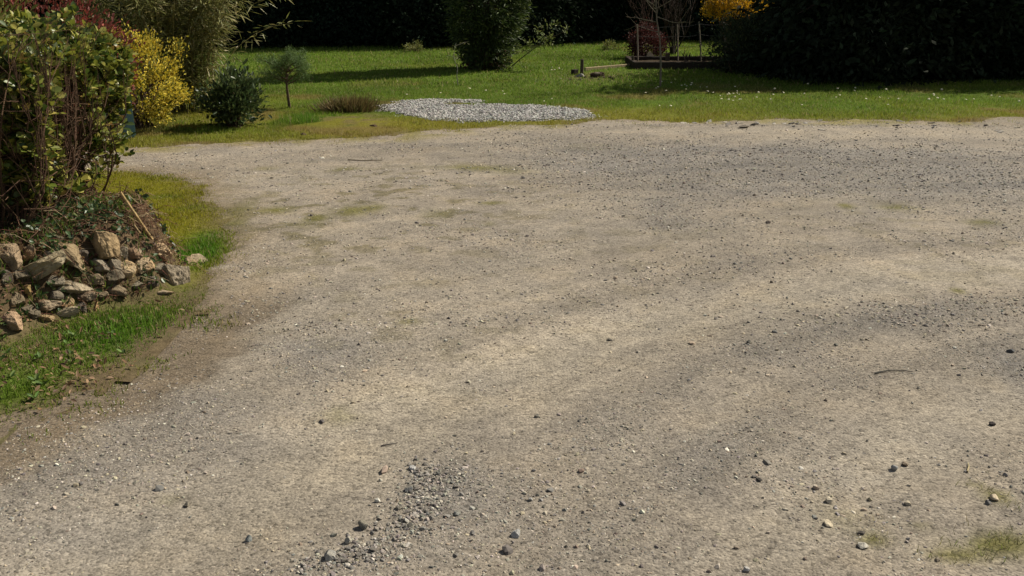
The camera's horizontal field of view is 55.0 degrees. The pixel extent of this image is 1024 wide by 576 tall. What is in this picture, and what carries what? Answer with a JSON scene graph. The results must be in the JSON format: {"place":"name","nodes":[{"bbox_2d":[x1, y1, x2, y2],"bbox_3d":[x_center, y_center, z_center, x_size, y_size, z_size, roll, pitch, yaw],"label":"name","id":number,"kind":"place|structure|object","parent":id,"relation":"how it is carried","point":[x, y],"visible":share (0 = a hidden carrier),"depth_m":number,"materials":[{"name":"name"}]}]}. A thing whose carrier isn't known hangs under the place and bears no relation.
{"place":"outdoors","nodes":[
{"label":"outdoors","id":0,"kind":"place"},
{"bbox_2d":[0,117,1023,575],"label":"driveway","id":1,"kind":"structure","parent":0,"point":[262,499],"depth_m":4.93,"materials":[{"name":"gravel"}]},
{"bbox_2d":[245,535,251,541],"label":"loose stone","id":2,"kind":"object","parent":1,"relation":"on","point":[248,538],"visible":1,"depth_m":3.44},
{"bbox_2d":[324,550,335,561],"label":"loose stone","id":3,"kind":"object","parent":1,"relation":"on","point":[329,555],"visible":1,"depth_m":3.31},
{"bbox_2d":[344,536,351,543],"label":"loose stone","id":4,"kind":"object","parent":1,"relation":"on","point":[348,540],"visible":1,"depth_m":3.41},
{"bbox_2d":[358,519,367,529],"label":"loose stone","id":5,"kind":"object","parent":1,"relation":"on","point":[362,524],"visible":1,"depth_m":3.50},
{"bbox_2d":[370,546,376,551],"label":"rubble stone","id":6,"kind":"object","parent":1,"relation":"on","point":[373,549],"visible":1,"depth_m":3.36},
{"bbox_2d":[404,485,412,491],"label":"loose stone","id":7,"kind":"object","parent":1,"relation":"on","point":[408,488],"visible":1,"depth_m":3.78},
{"bbox_2d":[454,510,460,515],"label":"loose stone","id":8,"kind":"object","parent":1,"relation":"on","point":[457,512],"visible":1,"depth_m":3.58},
{"bbox_2d":[511,529,519,537],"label":"loose stone","id":9,"kind":"object","parent":1,"relation":"on","point":[515,533],"visible":1,"depth_m":3.46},
{"bbox_2d":[238,148,1023,573],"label":"drive moss","id":10,"kind":"object","parent":1,"relation":"on","point":[940,538],"visible":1,"depth_m":3.41,"materials":[{"name":"green plant"}]},
{"bbox_2d":[743,566,749,571],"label":"loose stone","id":11,"kind":"object","parent":1,"relation":"on","point":[746,568],"visible":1,"depth_m":3.25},
{"bbox_2d":[824,519,832,526],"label":"loose stone","id":12,"kind":"object","parent":1,"relation":"on","point":[827,522],"visible":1,"depth_m":3.52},
{"bbox_2d":[825,496,832,503],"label":"loose stone","id":13,"kind":"object","parent":1,"relation":"on","point":[828,499],"visible":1,"depth_m":3.67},
{"bbox_2d":[858,542,868,548],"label":"loose stone","id":14,"kind":"object","parent":1,"relation":"on","point":[862,545],"visible":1,"depth_m":3.37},
{"bbox_2d":[875,370,912,373],"bbox_3d":[1.894,0.414,4.896,0.198,0.010,0.029,-2,18,-6],"label":"twig","id":15,"kind":"object","parent":1,"relation":"on","point":[891,370],"visible":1,"depth_m":4.90,"materials":[{"name":"brown plant"}]},
{"bbox_2d":[990,494,998,500],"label":"loose stone","id":16,"kind":"object","parent":1,"relation":"on","point":[994,496],"visible":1,"depth_m":3.68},
{"bbox_2d":[0,38,1023,444],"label":"lawn","id":17,"kind":"structure","parent":0,"point":[350,125],"depth_m":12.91,"materials":[{"name":"plant"}]},
{"bbox_2d":[0,270,12,283],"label":"bank stone","id":18,"kind":"object","parent":17,"relation":"on","point":[6,278],"visible":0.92,"depth_m":5.52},
{"bbox_2d":[0,243,22,270],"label":"bank stone","id":19,"kind":"object","parent":17,"relation":"on","point":[13,257],"visible":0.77,"depth_m":5.58,"materials":[{"name":"stone"}]},
{"bbox_2d":[2,311,22,330],"bbox_3d":[-2.792,0.189,5.490,0.133,0.126,0.119,0,18,0],"label":"bank stone","id":20,"kind":"object","parent":17,"relation":"on","point":[13,319],"visible":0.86,"depth_m":5.45,"materials":[{"name":"stone"}]},
{"bbox_2d":[9,292,24,306],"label":"bank stone","id":21,"kind":"object","parent":17,"relation":"on","point":[14,299],"visible":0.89,"depth_m":5.53,"materials":[{"name":"stone"}]},
{"bbox_2d":[13,268,30,279],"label":"bank stone","id":22,"kind":"object","parent":17,"relation":"on","point":[23,275],"visible":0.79,"depth_m":5.60,"materials":[{"name":"stone"}]},
{"bbox_2d":[0,0,54,23],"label":"olive shrub","id":23,"kind":"object","parent":17,"relation":"on","point":[2,4],"visible":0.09,"depth_m":8.21,"materials":[{"name":"green plant"}]},
{"bbox_2d":[24,284,30,297],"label":"bank stone","id":24,"kind":"object","parent":17,"relation":"on","point":[27,291],"visible":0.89,"depth_m":5.61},
{"bbox_2d":[22,244,35,260],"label":"bank stone","id":25,"kind":"object","parent":17,"relation":"on","point":[30,253],"visible":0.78,"depth_m":5.67,"materials":[{"name":"stone"}]},
{"bbox_2d":[21,304,40,318],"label":"bank stone","id":26,"kind":"object","parent":17,"relation":"on","point":[34,313],"visible":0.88,"depth_m":5.59,"materials":[{"name":"stone"}]},
{"bbox_2d":[22,248,66,279],"bbox_3d":[-2.773,-0.106,5.725,0.357,0.213,0.240,0,18,0],"label":"bank stone","id":27,"kind":"object","parent":17,"relation":"on","point":[55,261],"visible":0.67,"depth_m":5.67,"materials":[{"name":"stone"}]},
{"bbox_2d":[38,314,54,321],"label":"bank stone","id":28,"kind":"object","parent":17,"relation":"on","point":[50,318],"visible":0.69,"depth_m":5.64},
{"bbox_2d":[33,299,61,310],"bbox_3d":[-2.711,0.092,5.693,0.146,0.083,0.171,15,23,40],"label":"bank stone","id":29,"kind":"object","parent":17,"relation":"on","point":[52,304],"visible":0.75,"depth_m":5.65,"materials":[{"name":"stone"}]},
{"bbox_2d":[0,0,95,24],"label":"evergreen tree","id":30,"kind":"object","parent":17,"relation":"on","point":[41,4],"visible":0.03,"depth_m":26.36,"materials":[{"name":"green plant"}]},
{"bbox_2d":[47,275,64,285],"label":"bank stone","id":31,"kind":"object","parent":17,"relation":"on","point":[60,281],"visible":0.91,"depth_m":5.73,"materials":[{"name":"stone"}]},
{"bbox_2d":[49,291,64,300],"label":"bank stone","id":32,"kind":"object","parent":17,"relation":"on","point":[57,295],"visible":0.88,"depth_m":5.71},
{"bbox_2d":[53,235,65,241],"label":"bank stone","id":33,"kind":"object","parent":17,"relation":"on","point":[58,237],"visible":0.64,"depth_m":5.82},
{"bbox_2d":[50,241,84,269],"bbox_3d":[-2.639,-0.199,5.865,0.183,0.197,0.169,0,18,0],"label":"bank stone","id":34,"kind":"object","parent":17,"relation":"on","point":[75,256],"visible":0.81,"depth_m":5.82,"materials":[{"name":"stone"}]},
{"bbox_2d":[56,306,79,316],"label":"bank stone","id":35,"kind":"object","parent":17,"relation":"on","point":[69,311],"visible":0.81,"depth_m":5.73,"materials":[{"name":"stone"}]},
{"bbox_2d":[62,295,74,307],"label":"bank stone","id":36,"kind":"object","parent":17,"relation":"on","point":[70,303],"visible":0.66,"depth_m":5.76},
{"bbox_2d":[0,1,138,241],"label":"leafy hedge","id":37,"kind":"object","parent":17,"relation":"on","point":[47,67],"visible":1,"depth_m":6.14,"materials":[{"name":"green plant"}]},
{"bbox_2d":[0,306,147,400],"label":"verge weeds","id":38,"kind":"object","parent":17,"relation":"on","point":[36,375],"visible":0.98,"depth_m":5.11,"materials":[{"name":"green plant"}]},
{"bbox_2d":[57,280,93,293],"bbox_3d":[-2.611,0.001,5.827,0.222,0.122,0.164,0,18,0],"label":"bank stone","id":39,"kind":"object","parent":17,"relation":"on","point":[77,288],"visible":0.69,"depth_m":5.79,"materials":[{"name":"stone"}]},
{"bbox_2d":[1,0,155,118],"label":"red shrub","id":40,"kind":"object","parent":17,"relation":"on","point":[78,20],"visible":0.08,"depth_m":10.05,"materials":[{"name":"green plant"}]},
{"bbox_2d":[27,0,133,33],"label":"evergreen tree","id":41,"kind":"object","parent":17,"relation":"on","point":[79,10],"depth_m":26.48,"materials":[{"name":"green plant"}]},
{"bbox_2d":[76,302,86,312],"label":"bank stone","id":42,"kind":"object","parent":17,"relation":"on","point":[84,309],"visible":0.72,"depth_m":5.80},
{"bbox_2d":[0,190,168,321],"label":"bank weeds","id":43,"kind":"object","parent":17,"relation":"on","point":[63,226],"visible":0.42,"depth_m":5.90,"materials":[{"name":"green plant"}]},
{"bbox_2d":[79,250,89,260],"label":"bank stone","id":44,"kind":"object","parent":17,"relation":"on","point":[85,253],"visible":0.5,"depth_m":5.91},
{"bbox_2d":[76,291,97,302],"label":"bank stone","id":45,"kind":"object","parent":17,"relation":"on","point":[87,296],"visible":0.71,"depth_m":5.83,"materials":[{"name":"stone"}]},
{"bbox_2d":[0,174,179,324],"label":"ivy","id":46,"kind":"object","parent":17,"relation":"on","point":[95,206],"visible":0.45,"depth_m":6.03,"materials":[{"name":"green plant"}]},
{"bbox_2d":[0,185,185,332],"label":"leaf litter","id":47,"kind":"object","parent":17,"relation":"on","point":[131,222],"visible":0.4,"depth_m":6.30,"materials":[{"name":"plant"}]},
{"bbox_2d":[0,227,189,412],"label":"fallen leaves","id":48,"kind":"object","parent":17,"relation":"on","point":[79,357],"visible":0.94,"depth_m":5.03,"materials":[{"name":"brown plant"}]},
{"bbox_2d":[87,273,103,285],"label":"bank stone","id":49,"kind":"object","parent":17,"relation":"on","point":[97,278],"visible":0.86,"depth_m":5.90,"materials":[{"name":"stone"}]},
{"bbox_2d":[93,301,98,311],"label":"bank stone","id":50,"kind":"object","parent":17,"relation":"on","point":[96,306],"visible":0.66,"depth_m":5.86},
{"bbox_2d":[91,258,109,271],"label":"bank stone","id":51,"kind":"object","parent":17,"relation":"on","point":[100,267],"visible":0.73,"depth_m":5.95,"materials":[{"name":"stone"}]},
{"bbox_2d":[98,291,108,298],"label":"bank stone","id":52,"kind":"object","parent":17,"relation":"on","point":[105,294],"visible":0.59,"depth_m":5.92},
{"bbox_2d":[0,179,209,321],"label":"dry stems","id":53,"kind":"object","parent":17,"relation":"on","point":[113,215],"visible":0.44,"depth_m":6.13,"materials":[{"name":"brown plant"}]},
{"bbox_2d":[90,231,119,259],"bbox_3d":[-2.513,-0.248,6.022,0.204,0.228,0.163,0,18,0],"label":"bank stone","id":54,"kind":"object","parent":17,"relation":"on","point":[106,244],"visible":0.69,"depth_m":5.97,"materials":[{"name":"stone"}]},
{"bbox_2d":[107,258,121,269],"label":"bank stone","id":55,"kind":"object","parent":17,"relation":"on","point":[115,263],"visible":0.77,"depth_m":6.02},
{"bbox_2d":[106,269,124,284],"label":"bank stone","id":56,"kind":"object","parent":17,"relation":"on","point":[113,275],"visible":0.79,"depth_m":5.99,"materials":[{"name":"stone"}]},
{"bbox_2d":[107,284,127,296],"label":"bank stone","id":57,"kind":"object","parent":17,"relation":"on","point":[119,290],"visible":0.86,"depth_m":5.98,"materials":[{"name":"stone"}]},
{"bbox_2d":[106,95,135,138],"bbox_3d":[-4.886,-2.202,12.048,0.460,0.715,0.460,0,18,0],"label":"garden bin","id":58,"kind":"object","parent":17,"relation":"on","point":[130,117],"visible":0.04,"depth_m":12.03,"materials":[{"name":"teal plastic"}]},
{"bbox_2d":[119,246,127,258],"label":"bank stone","id":59,"kind":"object","parent":17,"relation":"on","point":[123,250],"visible":0.64,"depth_m":6.10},
{"bbox_2d":[121,260,138,279],"bbox_3d":[-2.393,-0.108,6.116,0.133,0.144,0.129,5,18,15],"label":"bank stone","id":60,"kind":"object","parent":17,"relation":"on","point":[130,271],"visible":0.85,"depth_m":6.08,"materials":[{"name":"stone"}]},
{"bbox_2d":[0,165,269,443],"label":"verge grass","id":61,"kind":"structure","parent":17,"relation":"on","point":[209,252],"depth_m":5.66,"materials":[{"name":"plant"}]},
{"bbox_2d":[128,246,142,258],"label":"bank stone","id":62,"kind":"object","parent":17,"relation":"on","point":[133,252],"visible":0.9,"depth_m":6.13,"materials":[{"name":"stone"}]},
{"bbox_2d":[119,191,152,239],"bbox_3d":[-2.395,-0.459,6.272,0.190,0.347,0.021,-17,24,-42],"label":"bamboo cane","id":63,"kind":"object","parent":17,"relation":"on","point":[133,212],"visible":0.97,"depth_m":6.26,"materials":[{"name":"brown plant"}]},
{"bbox_2d":[131,281,144,288],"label":"bank stone","id":64,"kind":"object","parent":17,"relation":"on","point":[138,284],"visible":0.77,"depth_m":6.10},
{"bbox_2d":[93,23,194,128],"bbox_3d":[-4.879,-2.749,12.712,1.464,1.428,1.453,-8,19,-24],"label":"golden shrub","id":65,"kind":"object","parent":17,"relation":"on","point":[148,102],"visible":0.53,"depth_m":12.73,"materials":[{"name":"yellow plant"}]},
{"bbox_2d":[135,257,154,273],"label":"bank stone","id":66,"kind":"object","parent":17,"relation":"on","point":[148,262],"visible":0.9,"depth_m":6.16,"materials":[{"name":"stone"}]},
{"bbox_2d":[141,242,151,249],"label":"bank stone","id":67,"kind":"object","parent":17,"relation":"on","point":[148,247],"visible":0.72,"depth_m":6.26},
{"bbox_2d":[147,276,158,286],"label":"bank stone","id":68,"kind":"object","parent":17,"relation":"on","point":[154,284],"visible":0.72,"depth_m":6.17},
{"bbox_2d":[82,0,224,45],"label":"evergreen tree","id":69,"kind":"object","parent":17,"relation":"on","point":[129,12],"visible":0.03,"depth_m":26.82,"materials":[{"name":"green plant"}]},
{"bbox_2d":[154,263,165,273],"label":"bank stone","id":70,"kind":"object","parent":17,"relation":"on","point":[159,267],"visible":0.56,"depth_m":6.28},
{"bbox_2d":[153,243,172,259],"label":"bank stone","id":71,"kind":"object","parent":17,"relation":"on","point":[161,250],"visible":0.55,"depth_m":6.37,"materials":[{"name":"stone"}]},
{"bbox_2d":[157,290,174,294],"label":"bank stone","id":72,"kind":"object","parent":17,"relation":"on","point":[163,292],"visible":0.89,"depth_m":6.17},
{"bbox_2d":[163,264,190,285],"bbox_3d":[-2.202,-0.061,6.391,0.200,0.231,0.158,4,18,12],"label":"bank stone","id":73,"kind":"object","parent":17,"relation":"on","point":[179,274],"visible":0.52,"depth_m":6.33,"materials":[{"name":"stone"}]},
{"bbox_2d":[61,0,301,114],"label":"bamboo clump","id":74,"kind":"object","parent":17,"relation":"on","point":[158,14],"visible":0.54,"depth_m":14.00,"materials":[{"name":"green plant"}]},
{"bbox_2d":[184,253,207,264],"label":"bank stone","id":75,"kind":"object","parent":17,"relation":"on","point":[198,257],"visible":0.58,"depth_m":6.86,"materials":[{"name":"stone"}]},
{"bbox_2d":[187,58,271,127],"bbox_3d":[-3.703,-2.524,12.905,1.060,0.924,1.083,0,18,0],"label":"dark shrub","id":76,"kind":"object","parent":17,"relation":"on","point":[235,89],"visible":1,"depth_m":12.79,"materials":[{"name":"green plant"}]},
{"bbox_2d":[156,0,306,48],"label":"evergreen tree","id":77,"kind":"object","parent":17,"relation":"on","point":[235,37],"visible":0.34,"depth_m":27.09,"materials":[{"name":"green plant"}]},
{"bbox_2d":[252,46,314,107],"bbox_3d":[-3.415,-3.193,14.823,0.964,1.007,0.917,0,18,0],"label":"pine","id":78,"kind":"object","parent":17,"relation":"on","point":[279,68],"visible":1,"depth_m":14.70,"materials":[{"name":"green plant"}]},
{"bbox_2d":[224,0,352,47],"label":"evergreen tree","id":79,"kind":"object","parent":17,"relation":"on","point":[294,34],"visible":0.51,"depth_m":27.41,"materials":[{"name":"green plant"}]},
{"bbox_2d":[306,91,393,114],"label":"ornamental grass","id":80,"kind":"object","parent":17,"relation":"on","point":[346,104],"depth_m":14.35,"materials":[{"name":"brown plant"}]},
{"bbox_2d":[403,39,425,51],"bbox_3d":[-2.592,-6.363,25.879,0.630,0.389,0.657,0,18,0],"label":"clump","id":81,"kind":"object","parent":17,"relation":"on","point":[419,48],"visible":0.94,"depth_m":25.89,"materials":[{"name":"green plant"}]},
{"bbox_2d":[445,41,468,84],"bbox_3d":[-0.953,-4.029,17.738,0.482,0.807,0.217,-9,20,-27],"label":"crooked sapling","id":82,"kind":"object","parent":17,"relation":"on","point":[453,56],"visible":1,"depth_m":17.72,"materials":[{"name":"green plant"}]},
{"bbox_2d":[403,0,542,47],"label":"evergreen tree","id":83,"kind":"object","parent":17,"relation":"on","point":[434,29],"visible":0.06,"depth_m":27.66,"materials":[{"name":"green plant"}]},
{"bbox_2d":[380,100,594,121],"bbox_3d":[-0.506,-2.593,14.517,3.852,0.070,2.580,13,22,35],"label":"gravel patch","id":84,"kind":"object","parent":17,"relation":"on","point":[434,119],"visible":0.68,"depth_m":14.12,"materials":[{"name":"gravel"}]},
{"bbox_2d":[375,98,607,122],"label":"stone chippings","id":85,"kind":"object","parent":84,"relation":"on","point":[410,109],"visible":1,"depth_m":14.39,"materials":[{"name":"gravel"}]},
{"bbox_2d":[440,0,535,70],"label":"bushy tree","id":86,"kind":"object","parent":17,"relation":"on","point":[493,51],"visible":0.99,"depth_m":20.57,"materials":[{"name":"green plant"}]},
{"bbox_2d":[453,0,604,48],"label":"evergreen tree","id":87,"kind":"object","parent":17,"relation":"on","point":[544,6],"visible":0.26,"depth_m":28.47,"materials":[{"name":"green plant"}]},
{"bbox_2d":[508,19,569,68],"bbox_3d":[0.554,-5.103,20.701,1.333,1.094,0.610,0,18,0],"label":"leaning sapling","id":88,"kind":"object","parent":17,"relation":"on","point":[530,46],"visible":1,"depth_m":20.68,"materials":[{"name":"green plant"}]},
{"bbox_2d":[571,69,577,73],"bbox_3d":[1.279,-4.406,20.102,0.129,0.120,0.100,-15,23,-40],"label":"timber offcut","id":89,"kind":"object","parent":17,"relation":"on","point":[574,71],"visible":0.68,"depth_m":20.05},
{"bbox_2d":[580,59,583,73],"bbox_3d":[1.421,-4.435,20.047,0.069,0.450,0.066,-7,19,-21],"label":"wooden post","id":90,"kind":"object","parent":17,"relation":"on","point":[581,66],"visible":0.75,"depth_m":20.00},
{"bbox_2d":[529,0,662,43],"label":"evergreen tree","id":91,"kind":"object","parent":17,"relation":"on","point":[609,20],"visible":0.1,"depth_m":29.93,"materials":[{"name":"green plant"}]},
{"bbox_2d":[590,72,604,77],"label":"soil clod","id":92,"kind":"object","parent":17,"relation":"on","point":[598,74],"visible":0.76,"depth_m":19.27,"materials":[{"name":"soil"}]},
{"bbox_2d":[584,64,629,70],"bbox_3d":[2.071,-4.746,21.200,1.440,0.090,0.050,-15,23,-40],"label":"timber plank","id":93,"kind":"object","parent":17,"relation":"on","point":[602,67],"visible":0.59,"depth_m":21.11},
{"bbox_2d":[601,39,624,49],"bbox_3d":[2.709,-6.527,26.430,0.636,0.366,0.704,0,18,0],"label":"clump","id":94,"kind":"object","parent":17,"relation":"on","point":[607,45],"visible":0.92,"depth_m":26.38,"materials":[{"name":"green plant"}]},
{"bbox_2d":[620,16,670,55],"bbox_3d":[3.218,-5.982,23.593,1.207,1.060,1.197,0,18,0],"label":"maroon shrub","id":95,"kind":"object","parent":17,"relation":"on","point":[648,39],"visible":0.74,"depth_m":23.44,"materials":[{"name":"red plant"}]},
{"bbox_2d":[580,0,720,41],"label":"evergreen tree","id":96,"kind":"object","parent":17,"relation":"on","point":[661,22],"visible":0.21,"depth_m":30.04,"materials":[{"name":"green plant"}]},
{"bbox_2d":[627,0,686,53],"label":"bare shrub","id":97,"kind":"object","parent":17,"relation":"on","point":[643,15],"visible":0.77,"depth_m":24.64,"materials":[{"name":"brown plant"}]},
{"bbox_2d":[626,0,694,86],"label":"bare sapling","id":98,"kind":"object","parent":17,"relation":"on","point":[656,21],"visible":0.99,"depth_m":17.27,"materials":[{"name":"brown plant"}]},
{"bbox_2d":[665,53,669,60],"bbox_3d":[3.515,-5.111,22.239,0.100,0.407,0.095,7,19,21],"label":"wooden post","id":99,"kind":"object","parent":17,"relation":"on","point":[667,56],"visible":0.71,"depth_m":22.18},
{"bbox_2d":[621,0,728,40],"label":"evergreen tree","id":100,"kind":"object","parent":17,"relation":"on","point":[707,31],"visible":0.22,"depth_m":30.05,"materials":[{"name":"green plant"}]},
{"bbox_2d":[657,0,697,54],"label":"bare shrub","id":101,"kind":"object","parent":17,"relation":"on","point":[673,40],"visible":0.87,"depth_m":24.61,"materials":[{"name":"brown plant"}]},
{"bbox_2d":[625,56,731,69],"bbox_3d":[3.680,-4.978,21.802,2.179,0.190,1.600,0,18,0],"label":"raised bed","id":102,"kind":"object","parent":17,"relation":"on","point":[651,62],"visible":0.74,"depth_m":21.05,"materials":[{"name":"wood"}]},
{"bbox_2d":[637,22,725,60],"bbox_3d":[3.847,-5.486,22.229,2.103,1.033,0.036,0,18,0],"label":"wire fence","id":103,"kind":"object","parent":102,"relation":"in","point":[677,41],"visible":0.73,"depth_m":22.19,"materials":[{"name":"metal wire"}]},
{"bbox_2d":[681,49,690,60],"bbox_3d":[3.913,-5.233,22.223,0.068,0.364,0.336,-15,23,-39],"label":"pruned stump","id":104,"kind":"object","parent":17,"relation":"on","point":[686,55],"visible":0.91,"depth_m":22.20,"materials":[{"name":"brown plant"}]},
{"bbox_2d":[689,0,772,37],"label":"evergreen tree","id":105,"kind":"object","parent":17,"relation":"on","point":[723,18],"depth_m":30.63,"materials":[{"name":"green plant"}]},
{"bbox_2d":[699,0,767,50],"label":"flowering shrub","id":106,"kind":"object","parent":17,"relation":"on","point":[712,7],"visible":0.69,"depth_m":23.27,"materials":[{"name":"yellow plant"}]},
{"bbox_2d":[689,2,782,74],"bbox_3d":[4.730,-5.101,20.195,2.148,1.491,1.865,-14,22,-38],"label":"loose shrub","id":107,"kind":"object","parent":17,"relation":"on","point":[736,31],"visible":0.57,"depth_m":20.03,"materials":[{"name":"green plant"}]},
{"bbox_2d":[702,0,928,58],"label":"evergreen shrub","id":108,"kind":"object","parent":17,"relation":"on","point":[755,5],"visible":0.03,"depth_m":21.65,"materials":[{"name":"green plant"}]},
{"bbox_2d":[710,0,968,87],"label":"evergreen shrub","id":109,"kind":"object","parent":17,"relation":"on","point":[777,58],"visible":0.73,"depth_m":18.46,"materials":[{"name":"green plant"}]},
{"bbox_2d":[769,0,1015,89],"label":"evergreen shrub","id":110,"kind":"object","parent":17,"relation":"on","point":[911,63],"visible":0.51,"depth_m":18.21,"materials":[{"name":"green plant"}]},
{"bbox_2d":[859,0,1023,82],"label":"evergreen shrub","id":111,"kind":"object","parent":17,"relation":"on","point":[1002,15],"visible":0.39,"depth_m":18.49,"materials":[{"name":"green plant"}]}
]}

